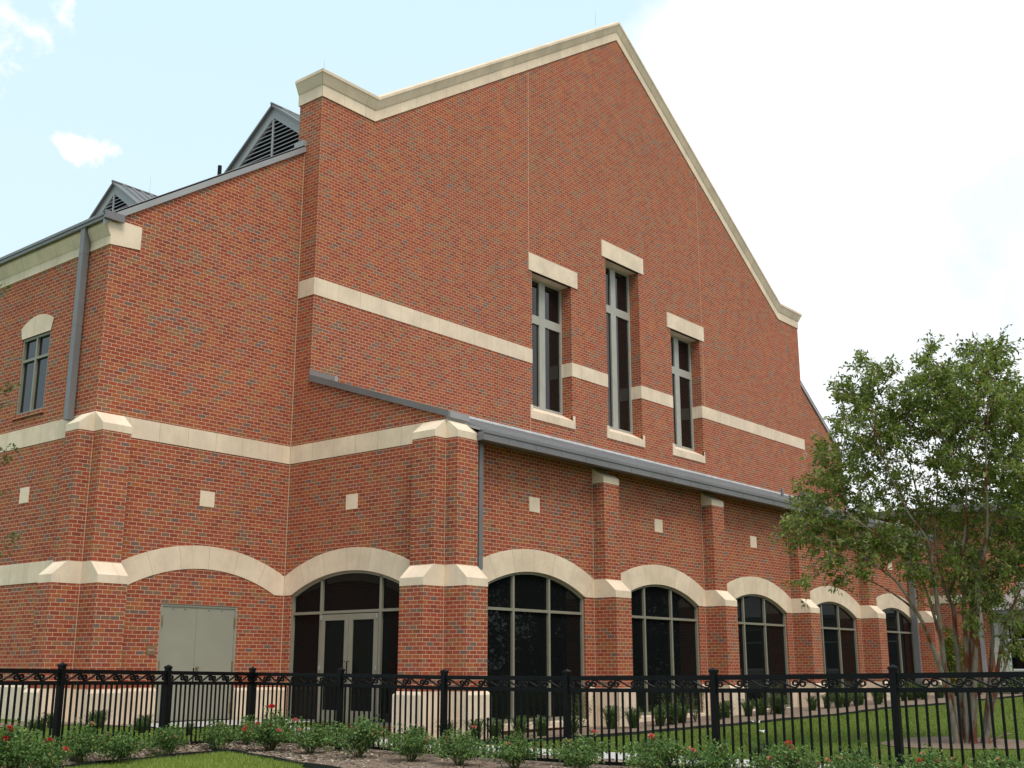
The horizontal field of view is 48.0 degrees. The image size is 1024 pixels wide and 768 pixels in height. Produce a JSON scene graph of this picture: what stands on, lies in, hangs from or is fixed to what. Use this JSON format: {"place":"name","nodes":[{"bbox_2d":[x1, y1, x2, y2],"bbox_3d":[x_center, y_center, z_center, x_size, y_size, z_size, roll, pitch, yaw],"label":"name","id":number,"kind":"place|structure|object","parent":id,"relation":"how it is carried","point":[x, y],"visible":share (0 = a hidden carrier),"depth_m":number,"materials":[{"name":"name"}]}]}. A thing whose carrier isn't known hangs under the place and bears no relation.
{"place":"outdoors","nodes":[
{"label":"outdoors","id":0,"kind":"place"},
{"bbox_2d":[151,719,309,727],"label":"path","id":1,"kind":"structure","parent":0,"point":[152,724],"depth_m":23.70,"materials":[{"name":"concrete"}]},
{"bbox_2d":[0,696,1023,767],"bbox_3d":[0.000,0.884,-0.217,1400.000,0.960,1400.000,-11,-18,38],"label":"lawn","id":2,"kind":"structure","parent":0,"point":[862,726],"depth_m":23.20,"materials":[{"name":"green plant"}]},
{"bbox_2d":[0,283,22,556],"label":"crape myrtle","id":3,"kind":"object","parent":2,"relation":"on","point":[11,387],"visible":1,"depth_m":11.99,"materials":[{"name":"green plant"}]},
{"bbox_2d":[0,718,58,767],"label":"rose bush","id":4,"kind":"object","parent":2,"relation":"on","point":[18,742],"visible":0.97,"depth_m":14.81,"materials":[{"name":"green plant"}]},
{"bbox_2d":[27,720,42,732],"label":"grass clump","id":5,"kind":"object","parent":2,"relation":"on","point":[34,725],"visible":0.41,"depth_m":19.40,"materials":[{"name":"green plant"}]},
{"bbox_2d":[35,716,49,730],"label":"grass clump","id":6,"kind":"object","parent":2,"relation":"on","point":[41,725],"visible":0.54,"depth_m":19.92,"materials":[{"name":"green plant"}]},
{"bbox_2d":[16,737,77,767],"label":"rose bush","id":7,"kind":"object","parent":2,"relation":"on","point":[53,760],"visible":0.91,"depth_m":14.96,"materials":[{"name":"green plant"}]},
{"bbox_2d":[41,713,62,727],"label":"grass clump","id":8,"kind":"object","parent":2,"relation":"on","point":[49,719],"visible":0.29,"depth_m":20.31,"materials":[{"name":"green plant"}]},
{"bbox_2d":[0,721,133,726],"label":"mulch bed","id":9,"kind":"object","parent":2,"relation":"on","point":[22,724],"visible":0.31,"depth_m":21.08,"materials":[{"name":"brown soil"}]},
{"bbox_2d":[78,711,102,726],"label":"grass clump","id":10,"kind":"object","parent":2,"relation":"on","point":[95,715],"visible":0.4,"depth_m":20.67,"materials":[{"name":"green plant"}]},
{"bbox_2d":[82,718,101,730],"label":"grass clump","id":11,"kind":"object","parent":2,"relation":"on","point":[94,721],"visible":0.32,"depth_m":20.16,"materials":[{"name":"green plant"}]},
{"bbox_2d":[94,709,111,727],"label":"grass clump","id":12,"kind":"object","parent":2,"relation":"on","point":[100,719],"visible":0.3,"depth_m":21.02,"materials":[{"name":"green plant"}]},
{"bbox_2d":[83,724,156,763],"bbox_3d":[-5.686,5.242,16.711,0.985,0.576,0.893,1,-14,-5],"label":"rose bush","id":13,"kind":"object","parent":2,"relation":"on","point":[122,747],"visible":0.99,"depth_m":16.63,"materials":[{"name":"green plant"}]},
{"bbox_2d":[132,719,148,732],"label":"grass clump","id":14,"kind":"object","parent":2,"relation":"on","point":[142,724],"visible":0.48,"depth_m":20.83,"materials":[{"name":"green plant"}]},
{"bbox_2d":[138,714,152,729],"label":"grass clump","id":15,"kind":"object","parent":2,"relation":"on","point":[147,726],"visible":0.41,"depth_m":21.57,"materials":[{"name":"green plant"}]},
{"bbox_2d":[57,750,303,767],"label":"grass","id":16,"kind":"structure","parent":2,"relation":"on","point":[228,759],"depth_m":16.70,"materials":[{"name":"green plant"}]},
{"bbox_2d":[181,722,194,734],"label":"grass clump","id":17,"kind":"object","parent":2,"relation":"on","point":[189,728],"visible":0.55,"depth_m":21.49,"materials":[{"name":"green plant"}]},
{"bbox_2d":[52,749,341,767],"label":"garden edging","id":18,"kind":"object","parent":2,"relation":"on","point":[310,765],"visible":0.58,"depth_m":17.17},
{"bbox_2d":[4,739,749,767],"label":"mulch bed","id":19,"kind":"object","parent":2,"relation":"on","point":[380,763],"visible":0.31,"depth_m":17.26,"materials":[{"name":"brown wood"}]},
{"bbox_2d":[52,716,102,762],"bbox_3d":[-6.262,5.131,16.565,0.776,0.660,0.647,-8,-16,29],"label":"rose bush","id":20,"kind":"object","parent":19,"relation":"on","point":[81,740],"visible":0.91,"depth_m":16.49,"materials":[{"name":"green plant"}]},
{"bbox_2d":[0,662,251,753],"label":"picket fence","id":21,"kind":"object","parent":19,"relation":"on","point":[62,672],"visible":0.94,"depth_m":18.04,"materials":[{"name":"black metal"}]},
{"bbox_2d":[146,722,189,754],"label":"rose bush","id":22,"kind":"object","parent":19,"relation":"on","point":[171,738],"visible":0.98,"depth_m":17.97,"materials":[{"name":"green plant"}]},
{"bbox_2d":[195,717,243,749],"bbox_3d":[-4.921,5.910,19.411,0.834,0.558,0.671,-11,-17,37],"label":"rose bush","id":23,"kind":"object","parent":19,"relation":"on","point":[212,734],"visible":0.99,"depth_m":19.29,"materials":[{"name":"green plant"}]},
{"bbox_2d":[233,718,254,744],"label":"rose bush","id":24,"kind":"object","parent":19,"relation":"on","point":[244,738],"visible":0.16,"depth_m":20.50,"materials":[{"name":"green plant"}]},
{"bbox_2d":[231,704,304,750],"bbox_3d":[-4.133,5.789,19.376,1.328,0.790,1.107,1,-14,-3],"label":"rose bush","id":25,"kind":"object","parent":19,"relation":"on","point":[268,733],"visible":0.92,"depth_m":19.28,"materials":[{"name":"green plant"}]},
{"bbox_2d":[278,718,334,753],"bbox_3d":[-3.276,5.788,18.906,1.006,0.566,0.912,10,-17,-36],"label":"rose bush","id":26,"kind":"object","parent":19,"relation":"on","point":[314,737],"visible":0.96,"depth_m":18.80,"materials":[{"name":"green plant"}]},
{"bbox_2d":[320,714,390,757],"bbox_3d":[-2.466,5.499,17.958,0.975,0.674,1.139,10,-17,-36],"label":"rose bush","id":27,"kind":"object","parent":19,"relation":"on","point":[361,733],"visible":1,"depth_m":17.84,"materials":[{"name":"green plant"}]},
{"bbox_2d":[378,723,442,761],"bbox_3d":[-1.526,5.418,17.421,1.076,0.574,0.866,-1,-14,6],"label":"rose bush","id":28,"kind":"object","parent":19,"relation":"on","point":[410,744],"visible":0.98,"depth_m":17.22,"materials":[{"name":"green plant"}]},
{"bbox_2d":[396,726,434,746],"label":"grass clump","id":29,"kind":"object","parent":19,"relation":"on","point":[418,730],"visible":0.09,"depth_m":19.14,"materials":[{"name":"green plant"}]},
{"bbox_2d":[432,725,492,765],"bbox_3d":[-0.725,5.217,16.604,0.905,0.574,0.941,3,-14,-14],"label":"rose bush","id":30,"kind":"object","parent":19,"relation":"on","point":[458,745],"visible":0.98,"depth_m":16.55,"materials":[{"name":"green plant"}]},
{"bbox_2d":[477,727,545,767],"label":"rose bush","id":31,"kind":"object","parent":19,"relation":"on","point":[514,751],"visible":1,"depth_m":15.94,"materials":[{"name":"green plant"}]},
{"bbox_2d":[494,730,532,745],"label":"grass clump","id":32,"kind":"object","parent":19,"relation":"on","point":[511,732],"visible":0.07,"depth_m":17.89,"materials":[{"name":"green plant"}]},
{"bbox_2d":[543,729,615,767],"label":"rose bush","id":33,"kind":"object","parent":19,"relation":"on","point":[586,753],"visible":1,"depth_m":15.22,"materials":[{"name":"green plant"}]},
{"bbox_2d":[614,731,690,767],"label":"rose bush","id":34,"kind":"object","parent":19,"relation":"on","point":[658,754],"visible":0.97,"depth_m":14.62,"materials":[{"name":"green plant"}]},
{"bbox_2d":[640,735,665,761],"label":"grass clump","id":35,"kind":"object","parent":19,"relation":"on","point":[642,743],"visible":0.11,"depth_m":16.25,"materials":[{"name":"green plant"}]},
{"bbox_2d":[672,735,752,767],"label":"rose bush","id":36,"kind":"object","parent":19,"relation":"on","point":[720,757],"visible":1,"depth_m":14.05,"materials":[{"name":"green plant"}]},
{"bbox_2d":[738,740,783,767],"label":"grass clump","id":37,"kind":"object","parent":19,"relation":"on","point":[754,749],"visible":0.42,"depth_m":15.23,"materials":[{"name":"green plant"}]},
{"bbox_2d":[746,739,831,767],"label":"rose bush","id":38,"kind":"object","parent":19,"relation":"on","point":[782,760],"visible":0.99,"depth_m":13.52,"materials":[{"name":"green plant"}]},
{"bbox_2d":[833,746,874,763],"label":"grass clump","id":39,"kind":"object","parent":19,"relation":"on","point":[856,752],"visible":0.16,"depth_m":14.29,"materials":[{"name":"green plant"}]},
{"bbox_2d":[824,740,886,767],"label":"rose bush","id":40,"kind":"object","parent":19,"relation":"on","point":[857,762],"visible":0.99,"depth_m":13.01,"materials":[{"name":"green plant"}]},
{"bbox_2d":[877,743,962,767],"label":"rose bush","id":41,"kind":"object","parent":19,"relation":"on","point":[928,760],"visible":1,"depth_m":12.54,"materials":[{"name":"green plant"}]},
{"bbox_2d":[961,747,1023,767],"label":"rose bush","id":42,"kind":"object","parent":19,"relation":"on","point":[998,763],"visible":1,"depth_m":12.14,"materials":[{"name":"green plant"}]},
{"bbox_2d":[0,19,942,739],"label":"brick hall","id":43,"kind":"structure","parent":2,"relation":"on","point":[488,369],"depth_m":27.79,"materials":[{"name":"brick"}]},
{"bbox_2d":[12,314,53,420],"bbox_3d":[-10.637,-0.409,25.654,1.400,2.340,0.160,-11,-18,38],"label":"window","id":44,"kind":"structure","parent":43,"relation":"in","point":[31,392],"depth_m":25.70,"materials":[{"name":"grey glass"}]},
{"bbox_2d":[155,603,237,721],"bbox_3d":[-6.746,5.983,24.554,0.180,2.480,1.980,-11,-18,38],"label":"steel door","id":45,"kind":"structure","parent":43,"relation":"in","point":[203,637],"depth_m":24.63,"materials":[{"name":"beige paint"}]},
{"bbox_2d":[287,570,399,726],"bbox_3d":[-3.570,5.704,24.988,3.860,3.270,0.213,-11,-18,38],"label":"entry door","id":46,"kind":"structure","parent":43,"relation":"in","point":[347,620],"depth_m":25.14,"materials":[{"name":"black glass"}]},
{"bbox_2d":[487,572,589,730],"bbox_3d":[0.475,5.862,25.420,0.250,3.370,3.860,-11,-18,38],"label":"window","id":47,"kind":"structure","parent":43,"relation":"in","point":[536,620],"depth_m":25.59,"materials":[{"name":"black glass"}]},
{"bbox_2d":[528,252,577,428],"bbox_3d":[1.104,-1.248,35.473,0.525,5.145,2.480,-11,-18,38],"label":"window","id":48,"kind":"structure","parent":43,"relation":"in","point":[547,404],"depth_m":35.71,"materials":[{"name":"metal"}]},
{"bbox_2d":[601,240,644,447],"bbox_3d":[3.581,-1.289,38.578,0.525,6.708,2.490,-11,-18,38],"label":"window","id":49,"kind":"structure","parent":43,"relation":"in","point":[620,428],"depth_m":38.89,"materials":[{"name":"metal"}]},
{"bbox_2d":[631,584,705,721],"bbox_3d":[3.802,6.827,29.339,0.250,3.370,3.860,-11,-18,38],"label":"window","id":50,"kind":"structure","parent":43,"relation":"in","point":[665,641],"depth_m":29.67,"materials":[{"name":"black glass"}]},
{"bbox_2d":[666,312,704,462],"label":"window","id":51,"kind":"structure","parent":43,"relation":"in","point":[683,445],"depth_m":41.71,"materials":[{"name":"metal"}]},
{"bbox_2d":[736,594,789,710],"bbox_3d":[7.103,7.784,33.228,0.250,3.370,3.860,-11,-18,38],"label":"window","id":52,"kind":"structure","parent":43,"relation":"in","point":[761,622],"depth_m":33.68,"materials":[{"name":"black glass"}]},
{"bbox_2d":[817,602,859,703],"bbox_3d":[10.338,8.682,37.167,0.102,3.230,3.860,-11,-18,38],"label":"window","id":53,"kind":"structure","parent":43,"relation":"in","point":[838,625],"depth_m":37.68,"materials":[{"name":"black glass"}]},
{"bbox_2d":[882,608,916,687],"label":"window","id":54,"kind":"structure","parent":43,"relation":"in","point":[899,627],"depth_m":41.68,"materials":[{"name":"black glass"}]},
{"bbox_2d":[247,664,1023,767],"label":"picket fence","id":55,"kind":"object","parent":2,"relation":"on","point":[714,690],"visible":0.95,"depth_m":15.71,"materials":[{"name":"black metal"}]},
{"bbox_2d":[380,693,1022,741],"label":"mulch bed","id":56,"kind":"object","parent":2,"relation":"on","point":[851,707],"visible":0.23,"depth_m":29.78,"materials":[{"name":"brown soil"}]},
{"bbox_2d":[435,719,459,736],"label":"grass clump","id":57,"kind":"object","parent":56,"relation":"on","point":[451,726],"visible":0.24,"depth_m":21.70,"materials":[{"name":"green plant"}]},
{"bbox_2d":[463,719,486,739],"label":"grass clump","id":58,"kind":"object","parent":56,"relation":"on","point":[475,730],"visible":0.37,"depth_m":21.60,"materials":[{"name":"green plant"}]},
{"bbox_2d":[486,718,488,743],"bbox_3d":[-0.453,6.478,21.479,0.052,0.470,0.052,4,-14,-15],"label":"sprinkler riser","id":59,"kind":"object","parent":56,"relation":"on","point":[487,719],"visible":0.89,"depth_m":21.47,"materials":[{"name":"black plastic"}]},
{"bbox_2d":[486,718,510,739],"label":"grass clump","id":60,"kind":"object","parent":56,"relation":"on","point":[499,727],"visible":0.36,"depth_m":22.18,"materials":[{"name":"green plant"}]},
{"bbox_2d":[507,715,536,729],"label":"grass clump","id":61,"kind":"object","parent":56,"relation":"on","point":[518,719],"visible":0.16,"depth_m":23.26,"materials":[{"name":"green plant"}]},
{"bbox_2d":[510,717,537,737],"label":"grass clump","id":62,"kind":"object","parent":56,"relation":"on","point":[518,726],"visible":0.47,"depth_m":22.56,"materials":[{"name":"green plant"}]},
{"bbox_2d":[529,714,552,735],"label":"grass clump","id":63,"kind":"object","parent":56,"relation":"on","point":[543,727],"visible":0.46,"depth_m":23.59,"materials":[{"name":"green plant"}]},
{"bbox_2d":[562,715,585,735],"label":"grass clump","id":64,"kind":"object","parent":56,"relation":"on","point":[576,726],"visible":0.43,"depth_m":23.67,"materials":[{"name":"green plant"}]},
{"bbox_2d":[571,694,592,731],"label":"sage plant","id":65,"kind":"object","parent":56,"relation":"on","point":[583,713],"visible":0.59,"depth_m":24.47,"materials":[{"name":"green plant"}]},
{"bbox_2d":[599,705,621,728],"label":"grass clump","id":66,"kind":"object","parent":56,"relation":"on","point":[612,719],"visible":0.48,"depth_m":25.57,"materials":[{"name":"green plant"}]},
{"bbox_2d":[621,707,646,727],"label":"grass clump","id":67,"kind":"object","parent":56,"relation":"on","point":[634,721],"visible":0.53,"depth_m":25.75,"materials":[{"name":"green plant"}]},
{"bbox_2d":[647,704,673,725],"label":"grass clump","id":68,"kind":"object","parent":56,"relation":"on","point":[663,714],"visible":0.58,"depth_m":26.33,"materials":[{"name":"green plant"}]},
{"bbox_2d":[661,693,680,724],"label":"sage plant","id":69,"kind":"object","parent":56,"relation":"on","point":[670,720],"visible":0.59,"depth_m":26.78,"materials":[{"name":"green plant"}]},
{"bbox_2d":[665,703,686,724],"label":"grass clump","id":70,"kind":"object","parent":56,"relation":"on","point":[673,723],"visible":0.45,"depth_m":26.78,"materials":[{"name":"green plant"}]},
{"bbox_2d":[677,702,693,722],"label":"grass clump","id":71,"kind":"object","parent":56,"relation":"on","point":[679,720],"visible":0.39,"depth_m":27.40,"materials":[{"name":"green plant"}]},
{"bbox_2d":[684,687,708,721],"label":"sage plant","id":72,"kind":"object","parent":56,"relation":"on","point":[695,712],"visible":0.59,"depth_m":27.63,"materials":[{"name":"green plant"}]},
{"bbox_2d":[710,704,728,719],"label":"grass clump","id":73,"kind":"object","parent":56,"relation":"on","point":[720,708],"visible":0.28,"depth_m":28.60,"materials":[{"name":"green plant"}]},
{"bbox_2d":[719,700,736,717],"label":"grass clump","id":74,"kind":"object","parent":56,"relation":"on","point":[727,713],"visible":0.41,"depth_m":29.25,"materials":[{"name":"green plant"}]},
{"bbox_2d":[735,698,758,715],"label":"grass clump","id":75,"kind":"object","parent":56,"relation":"on","point":[744,705],"visible":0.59,"depth_m":29.83,"materials":[{"name":"green plant"}]},
{"bbox_2d":[752,698,770,714],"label":"grass clump","id":76,"kind":"object","parent":56,"relation":"on","point":[760,707],"visible":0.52,"depth_m":30.27,"materials":[{"name":"green plant"}]},
{"bbox_2d":[761,685,780,713],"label":"sage plant","id":77,"kind":"object","parent":56,"relation":"on","point":[770,709],"visible":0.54,"depth_m":30.55,"materials":[{"name":"green plant"}]},
{"bbox_2d":[769,694,789,713],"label":"grass clump","id":78,"kind":"object","parent":56,"relation":"on","point":[778,707],"visible":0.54,"depth_m":30.72,"materials":[{"name":"green plant"}]},
{"bbox_2d":[803,696,822,710],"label":"grass clump","id":79,"kind":"object","parent":56,"relation":"on","point":[813,706],"visible":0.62,"depth_m":32.30,"materials":[{"name":"green plant"}]},
{"bbox_2d":[821,693,834,708],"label":"grass clump","id":80,"kind":"object","parent":56,"relation":"on","point":[824,701],"visible":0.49,"depth_m":33.31,"materials":[{"name":"green plant"}]},
{"bbox_2d":[829,693,844,707],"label":"grass clump","id":81,"kind":"object","parent":56,"relation":"on","point":[841,697],"visible":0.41,"depth_m":33.72,"materials":[{"name":"green plant"}]},
{"bbox_2d":[843,693,857,706],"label":"grass clump","id":82,"kind":"object","parent":56,"relation":"on","point":[849,700],"visible":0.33,"depth_m":34.03,"materials":[{"name":"green plant"}]},
{"bbox_2d":[850,693,863,705],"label":"grass clump","id":83,"kind":"object","parent":56,"relation":"on","point":[858,698],"visible":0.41,"depth_m":34.73,"materials":[{"name":"green plant"}]},
{"bbox_2d":[853,693,869,704],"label":"grass clump","id":84,"kind":"object","parent":56,"relation":"on","point":[861,701],"visible":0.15,"depth_m":35.26,"materials":[{"name":"green plant"}]},
{"bbox_2d":[867,693,888,704],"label":"grass clump","id":85,"kind":"object","parent":56,"relation":"on","point":[879,699],"visible":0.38,"depth_m":35.38,"materials":[{"name":"green plant"}]},
{"bbox_2d":[900,693,910,700],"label":"grass clump","id":86,"kind":"object","parent":56,"relation":"on","point":[902,696],"visible":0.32,"depth_m":37.55,"materials":[{"name":"green plant"}]},
{"bbox_2d":[901,685,920,699],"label":"grass clump","id":87,"kind":"object","parent":56,"relation":"on","point":[911,696],"visible":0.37,"depth_m":37.90,"materials":[{"name":"green plant"}]},
{"bbox_2d":[908,682,922,698],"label":"grass clump","id":88,"kind":"object","parent":56,"relation":"on","point":[918,696],"visible":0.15,"depth_m":39.21,"materials":[{"name":"green plant"}]},
{"bbox_2d":[916,685,930,699],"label":"grass clump","id":89,"kind":"object","parent":56,"relation":"on","point":[922,696],"visible":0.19,"depth_m":38.41,"materials":[{"name":"green plant"}]},
{"bbox_2d":[932,684,943,697],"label":"grass clump","id":90,"kind":"object","parent":56,"relation":"on","point":[940,695],"visible":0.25,"depth_m":39.41,"materials":[{"name":"green plant"}]},
{"bbox_2d":[943,626,963,683],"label":"shrub","id":91,"kind":"object","parent":56,"relation":"on","point":[950,659],"visible":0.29,"depth_m":43.56,"materials":[{"name":"green plant"}]},
{"bbox_2d":[999,671,1023,693],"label":"shrub","id":92,"kind":"object","parent":56,"relation":"on","point":[1019,679],"visible":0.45,"depth_m":42.44,"materials":[{"name":"green plant"}]},
{"bbox_2d":[468,695,1022,743],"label":"garden edging","id":93,"kind":"object","parent":2,"relation":"on","point":[703,726],"visible":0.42,"depth_m":26.44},
{"bbox_2d":[860,503,1023,686],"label":"building","id":94,"kind":"structure","parent":2,"relation":"on","point":[1017,663],"depth_m":45.41,"materials":[{"name":"brick"}]},
{"bbox_2d":[1007,624,1023,669],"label":"window","id":95,"kind":"structure","parent":94,"relation":"in","point":[1017,663],"depth_m":44.16,"materials":[{"name":"white paint"}]},
{"bbox_2d":[881,737,1023,748],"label":"mulch bed","id":96,"kind":"object","parent":2,"relation":"on","point":[1000,743],"visible":0.65,"depth_m":20.64,"materials":[{"name":"brown soil"}]},
{"bbox_2d":[768,324,1023,743],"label":"crape myrtle","id":97,"kind":"object","parent":96,"relation":"on","point":[953,413],"visible":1,"depth_m":20.57,"materials":[{"name":"green plant"}]},
{"bbox_2d":[935,485,1023,505],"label":"oak tree","id":98,"kind":"object","parent":2,"relation":"on","point":[941,503],"depth_m":64.06,"materials":[{"name":"green plant"}]},
{"bbox_2d":[971,486,1023,512],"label":"oak tree","id":99,"kind":"object","parent":2,"relation":"on","point":[1005,500],"visible":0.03,"depth_m":57.36,"materials":[{"name":"green plant"}]},
{"bbox_2d":[0,0,1023,607],"label":"sky","id":100,"kind":"structure","parent":0,"point":[867,156],"materials":[{"name":"white"}]},
{"bbox_2d":[255,724,888,767],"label":"path","id":101,"kind":"structure","parent":0,"point":[620,756],"depth_m":18.59,"materials":[{"name":"concrete"}]},
{"bbox_2d":[977,681,985,694],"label":"grass clump","id":102,"kind":"object","parent":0,"point":[979,684],"visible":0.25,"depth_m":42.14,"materials":[{"name":"green plant"}]}
]}

